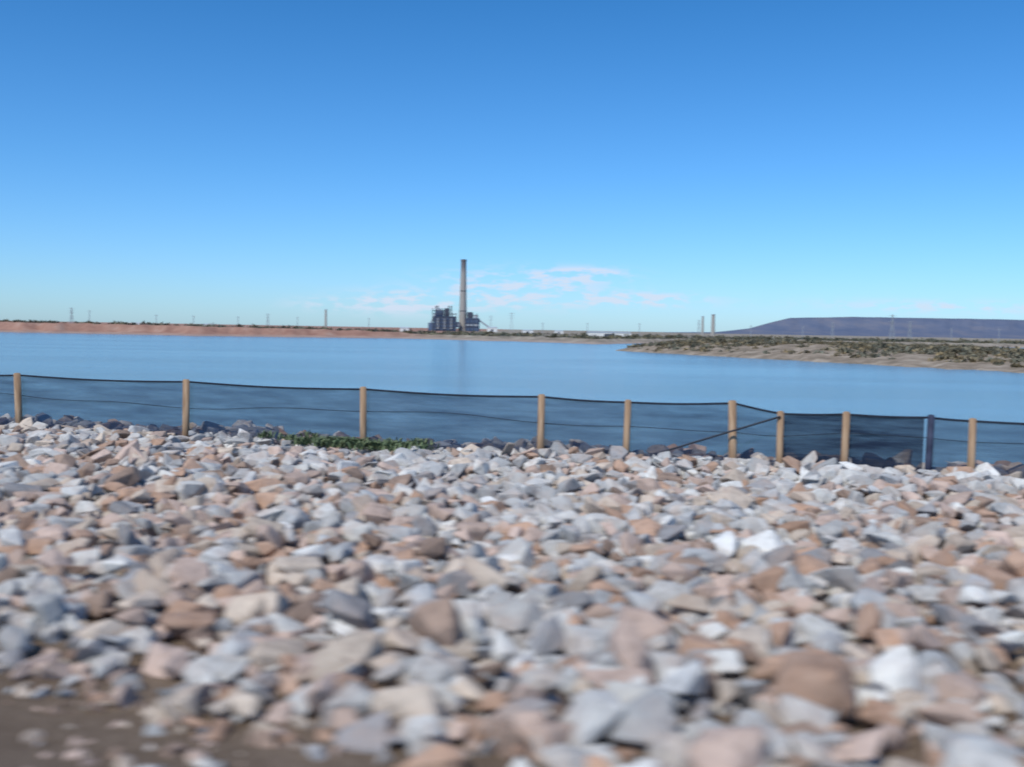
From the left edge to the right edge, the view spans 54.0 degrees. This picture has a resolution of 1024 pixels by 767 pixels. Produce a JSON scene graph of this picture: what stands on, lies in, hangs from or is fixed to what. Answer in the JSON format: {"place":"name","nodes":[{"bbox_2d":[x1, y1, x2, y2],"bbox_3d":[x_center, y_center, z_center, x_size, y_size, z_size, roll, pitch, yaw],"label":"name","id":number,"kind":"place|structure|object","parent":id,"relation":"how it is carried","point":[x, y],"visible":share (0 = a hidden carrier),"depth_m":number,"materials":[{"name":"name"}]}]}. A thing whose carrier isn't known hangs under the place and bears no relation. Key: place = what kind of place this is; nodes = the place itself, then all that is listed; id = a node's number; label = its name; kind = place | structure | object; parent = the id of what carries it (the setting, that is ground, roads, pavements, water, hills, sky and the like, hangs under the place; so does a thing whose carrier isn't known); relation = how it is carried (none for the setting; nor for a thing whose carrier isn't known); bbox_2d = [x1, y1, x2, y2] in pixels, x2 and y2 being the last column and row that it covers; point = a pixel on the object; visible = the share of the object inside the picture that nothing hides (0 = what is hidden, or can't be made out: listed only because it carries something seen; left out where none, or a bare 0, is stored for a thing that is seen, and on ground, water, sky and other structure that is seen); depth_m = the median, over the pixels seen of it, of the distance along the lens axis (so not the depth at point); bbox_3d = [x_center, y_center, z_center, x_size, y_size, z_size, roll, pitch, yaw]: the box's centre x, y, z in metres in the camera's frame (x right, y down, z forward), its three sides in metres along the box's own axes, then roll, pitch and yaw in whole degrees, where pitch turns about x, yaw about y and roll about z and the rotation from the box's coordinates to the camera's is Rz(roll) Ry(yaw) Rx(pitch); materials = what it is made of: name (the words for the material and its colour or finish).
{"place":"outdoors","nodes":[
{"label":"outdoors","id":0,"kind":"place"},
{"bbox_2d":[0,332,1023,462],"bbox_3d":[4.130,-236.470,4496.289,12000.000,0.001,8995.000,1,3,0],"label":"water","id":1,"kind":"structure","parent":0,"point":[605,372],"depth_m":133.02,"materials":[{"name":"blue liquid"}]},
{"bbox_2d":[0,480,1023,766],"bbox_3d":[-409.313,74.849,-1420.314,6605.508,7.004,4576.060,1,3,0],"label":"ground","id":2,"kind":"structure","parent":0,"point":[20,718],"depth_m":5.02,"materials":[{"name":"brown soil"}]},
{"bbox_2d":[0,413,1023,766],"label":"rocks","id":3,"kind":"object","parent":2,"relation":"on","point":[180,533],"visible":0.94,"depth_m":7.05,"materials":[{"name":"grey stone"}]},
{"bbox_2d":[256,429,439,451],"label":"weeds","id":4,"kind":"object","parent":3,"relation":"on","point":[390,445],"visible":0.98,"depth_m":17.00,"materials":[{"name":"green plant"}]},
{"bbox_2d":[0,373,1023,477],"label":"fence","id":5,"kind":"object","parent":2,"relation":"on","point":[881,441],"visible":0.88,"depth_m":16.93,"materials":[{"name":"black fabric"}]},
{"bbox_2d":[0,321,1023,347],"bbox_3d":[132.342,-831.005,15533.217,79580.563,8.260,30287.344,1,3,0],"label":"shore","id":6,"kind":"structure","parent":0,"point":[107,328],"depth_m":533.06,"materials":[{"name":"beige soil"}]},
{"bbox_2d":[325,309,326,326],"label":"chimney stack","id":7,"kind":"object","parent":6,"relation":"on","point":[326,317],"visible":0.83,"depth_m":1296.49,"materials":[{"name":"concrete"}]},
{"bbox_2d":[400,327,408,331],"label":"storage shed","id":8,"kind":"structure","parent":6,"relation":"on","point":[402,329],"depth_m":898.80,"materials":[{"name":"white paint"}]},
{"bbox_2d":[428,259,488,330],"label":"power station","id":9,"kind":"object","parent":6,"relation":"on","point":[442,320],"visible":0.89,"depth_m":1499.93,"materials":[{"name":"metal"}]},
{"bbox_2d":[487,327,496,331],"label":"storage shed","id":10,"kind":"structure","parent":6,"relation":"on","point":[493,329],"depth_m":1398.08,"materials":[{"name":"white paint"}]},
{"bbox_2d":[0,319,1023,343],"bbox_3d":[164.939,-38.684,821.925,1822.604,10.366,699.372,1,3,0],"label":"shoreline scrub","id":11,"kind":"object","parent":6,"relation":"on","point":[582,335],"visible":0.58,"depth_m":624.26,"materials":[{"name":"green plant"}]},
{"bbox_2d":[522,330,532,332],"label":"storage shed","id":12,"kind":"structure","parent":6,"relation":"on","point":[527,331],"depth_m":1098.46,"materials":[{"name":"white paint"}]},
{"bbox_2d":[554,330,562,333],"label":"storage shed","id":13,"kind":"structure","parent":6,"relation":"on","point":[559,331],"depth_m":1148.48,"materials":[{"name":"white paint"}]},
{"bbox_2d":[587,331,630,335],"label":"storage shed","id":14,"kind":"structure","parent":6,"relation":"on","point":[596,333],"depth_m":798.98,"materials":[{"name":"white paint"}]},
{"bbox_2d":[701,316,703,334],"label":"chimney stack","id":15,"kind":"object","parent":6,"relation":"on","point":[702,328],"visible":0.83,"depth_m":1495.89,"materials":[{"name":"concrete"}]},
{"bbox_2d":[711,314,714,335],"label":"chimney stack","id":16,"kind":"object","parent":6,"relation":"on","point":[713,325],"visible":1,"depth_m":1494.87,"materials":[{"name":"concrete"}]},
{"bbox_2d":[888,314,896,338],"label":"transmission tower","id":17,"kind":"structure","parent":6,"relation":"on","point":[892,322],"depth_m":1097.22,"materials":[{"name":"metal"}]},
{"bbox_2d":[907,321,911,337],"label":"transmission tower","id":18,"kind":"structure","parent":6,"relation":"on","point":[909,330],"depth_m":1397.39,"materials":[{"name":"metal"}]},
{"bbox_2d":[0,0,1023,331],"label":"sky","id":19,"kind":"structure","parent":0,"point":[606,165],"materials":[{"name":"blue"}]},
{"bbox_2d":[615,342,1023,372],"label":"sand spit","id":20,"kind":"structure","parent":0,"point":[910,360],"depth_m":223.25,"materials":[{"name":"beige sand"}]},
{"bbox_2d":[627,337,1023,367],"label":"saltbush scrub","id":21,"kind":"object","parent":20,"relation":"on","point":[946,350],"visible":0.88,"depth_m":232.68,"materials":[{"name":"green plant"}]},
{"bbox_2d":[664,317,1023,338],"bbox_3d":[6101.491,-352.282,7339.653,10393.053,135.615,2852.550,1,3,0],"label":"mesa","id":22,"kind":"structure","parent":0,"point":[920,327],"depth_m":6764.91,"materials":[{"name":"grey stone"}]}
]}

